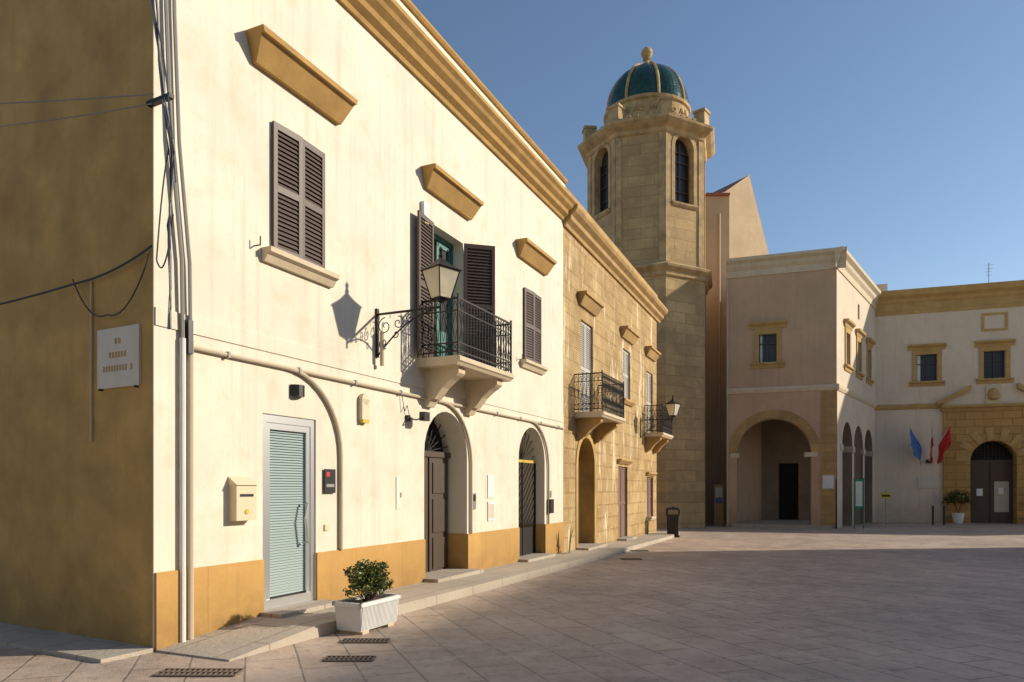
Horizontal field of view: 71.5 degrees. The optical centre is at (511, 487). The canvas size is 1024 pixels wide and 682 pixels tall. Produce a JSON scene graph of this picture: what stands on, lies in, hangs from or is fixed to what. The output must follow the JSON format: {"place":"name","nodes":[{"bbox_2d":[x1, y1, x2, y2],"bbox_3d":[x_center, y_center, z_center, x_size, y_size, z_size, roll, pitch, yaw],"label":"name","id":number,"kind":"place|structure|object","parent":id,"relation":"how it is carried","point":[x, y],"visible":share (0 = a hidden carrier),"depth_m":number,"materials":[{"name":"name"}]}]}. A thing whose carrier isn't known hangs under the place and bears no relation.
{"place":"outdoors","nodes":[
{"label":"outdoors","id":0,"kind":"place"},
{"bbox_2d":[0,550,610,662],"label":"sidewalk","id":1,"kind":"structure","parent":0,"point":[269,630],"depth_m":7.99,"materials":[{"name":"beige stone"}]},
{"bbox_2d":[0,522,1023,681],"bbox_3d":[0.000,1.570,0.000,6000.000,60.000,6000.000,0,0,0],"label":"ground","id":2,"kind":"structure","parent":0,"point":[902,602],"depth_m":8.61,"materials":[{"name":"grey stone"}]},
{"bbox_2d":[155,0,576,651],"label":"building","id":3,"kind":"structure","parent":2,"relation":"on","point":[395,112],"depth_m":9.86,"materials":[{"name":"white paint"}]},
{"bbox_2d":[0,0,155,647],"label":"end wall","id":4,"kind":"structure","parent":3,"relation":"attached to","point":[77,452],"depth_m":7.71,"materials":[{"name":"paint"}]},
{"bbox_2d":[0,0,176,328],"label":"cables","id":5,"kind":"object","parent":3,"relation":"attached to","point":[163,98],"visible":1,"depth_m":6.99,"materials":[{"name":"grey plastic"}]},
{"bbox_2d":[164,0,564,642],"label":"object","id":6,"kind":"object","parent":3,"relation":"attached to","point":[242,498],"visible":0.93,"depth_m":7.46,"materials":[{"name":"beige"}]},
{"bbox_2d":[263,121,541,610],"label":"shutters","id":7,"kind":"object","parent":3,"relation":"attached to","point":[298,195],"visible":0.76,"depth_m":9.21,"materials":[{"name":"black wood"}]},
{"bbox_2d":[375,247,462,357],"bbox_3d":[-1.345,-2.680,10.331,1.334,1.500,0.500,0,0,36],"label":"lantern","id":8,"kind":"object","parent":3,"relation":"attached to","point":[440,274],"visible":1,"depth_m":10.05,"materials":[{"name":"metal"}]},
{"bbox_2d":[380,323,383,365],"bbox_3d":[-1.918,-2.126,10.501,0.070,0.653,0.069,0,0,0],"label":"spot","id":9,"kind":"object","parent":8,"relation":"attached to","point":[382,348],"visible":1,"depth_m":10.47,"materials":[{"name":"beige"}]},
{"bbox_2d":[417,293,513,415],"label":"balcony","id":10,"kind":"structure","parent":3,"relation":"attached to","point":[443,375],"depth_m":11.74,"materials":[{"name":"metal"}]},
{"bbox_2d":[332,592,400,634],"bbox_3d":[-1.688,1.470,8.318,0.406,0.365,0.796,0,0,25],"label":"planter","id":11,"kind":"object","parent":2,"relation":"on","point":[357,615],"visible":0.94,"depth_m":8.06,"materials":[{"name":"white plastic"}]},
{"bbox_2d":[342,559,393,601],"bbox_3d":[-1.695,1.071,8.325,0.533,0.508,0.849,0,0,0],"label":"shrub","id":12,"kind":"object","parent":11,"relation":"on","point":[368,579],"visible":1,"depth_m":8.19,"materials":[{"name":"green plant"}]},
{"bbox_2d":[152,550,647,676],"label":"drain grates","id":13,"kind":"object","parent":2,"relation":"on","point":[199,672],"visible":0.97,"depth_m":6.36,"materials":[{"name":"brown metal"}]},
{"bbox_2d":[563,186,667,551],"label":"building","id":14,"kind":"structure","parent":2,"relation":"on","point":[613,301],"depth_m":21.16,"materials":[{"name":"beige stone"}]},
{"bbox_2d":[578,321,650,542],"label":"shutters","id":15,"kind":"object","parent":14,"relation":"attached to","point":[585,348],"visible":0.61,"depth_m":23.02,"materials":[{"name":"black wood"}]},
{"bbox_2d":[574,370,672,453],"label":"balconies","id":16,"kind":"structure","parent":14,"relation":"attached to","point":[602,423],"depth_m":19.46,"materials":[{"name":"metal"}]},
{"bbox_2d":[640,395,680,437],"bbox_3d":[5.281,-2.530,25.207,1.386,1.500,0.503,0,0,34],"label":"lantern","id":17,"kind":"object","parent":14,"relation":"attached to","point":[672,406],"visible":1,"depth_m":24.92,"materials":[{"name":"metal"}]},
{"bbox_2d":[577,92,714,527],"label":"tower","id":18,"kind":"structure","parent":2,"relation":"on","point":[645,157],"depth_m":33.82,"materials":[{"name":"beige stone"}]},
{"bbox_2d":[606,46,689,110],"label":"dome","id":19,"kind":"structure","parent":18,"relation":"on","point":[647,76],"depth_m":34.74,"materials":[{"name":"teal tile"}]},
{"bbox_2d":[705,175,768,523],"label":"church","id":20,"kind":"structure","parent":2,"relation":"on","point":[733,227],"depth_m":39.00,"materials":[{"name":"beige"}]},
{"bbox_2d":[726,246,881,528],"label":"arcaded building","id":21,"kind":"structure","parent":2,"relation":"on","point":[801,404],"depth_m":34.68,"materials":[{"name":"beige stone"}]},
{"bbox_2d":[665,478,945,536],"bbox_3d":[12.610,0.745,34.019,19.800,2.390,6.718,0,0,-31],"label":"street furniture","id":22,"kind":"object","parent":2,"relation":"on","point":[672,523],"visible":0.94,"depth_m":32.91,"materials":[{"name":"black metal"}]},
{"bbox_2d":[875,263,1023,523],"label":"town hall","id":23,"kind":"structure","parent":2,"relation":"on","point":[945,356],"depth_m":39.84,"materials":[{"name":"beige paint"}]},
{"bbox_2d":[909,420,950,463],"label":"flags","id":24,"kind":"object","parent":23,"relation":"attached to","point":[944,445],"visible":1,"depth_m":39.45,"materials":[{"name":"multicoloured fabric"}]},
{"bbox_2d":[942,490,972,522],"bbox_3d":[24.629,0.974,39.267,1.578,1.992,1.090,0,0,24],"label":"potted plant","id":25,"kind":"object","parent":2,"relation":"on","point":[957,517],"visible":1,"depth_m":39.11,"materials":[{"name":"green plant"}]},
{"bbox_2d":[568,525,573,552],"bbox_3d":[1.420,1.221,17.399,0.264,0.773,0.327,0,0,0],"label":"agave","id":26,"kind":"object","parent":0,"point":[570,539],"visible":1,"depth_m":17.40,"materials":[{"name":"green plant"}]},
{"bbox_2d":[576,531,679,555],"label":"sidewalk","id":27,"kind":"structure","parent":0,"point":[624,544],"depth_m":21.24,"materials":[{"name":"beige stone"}]},
{"bbox_2d":[411,0,1023,290],"label":"sky","id":28,"kind":"structure","parent":0,"point":[890,132],"materials":[{"name":"blue"}]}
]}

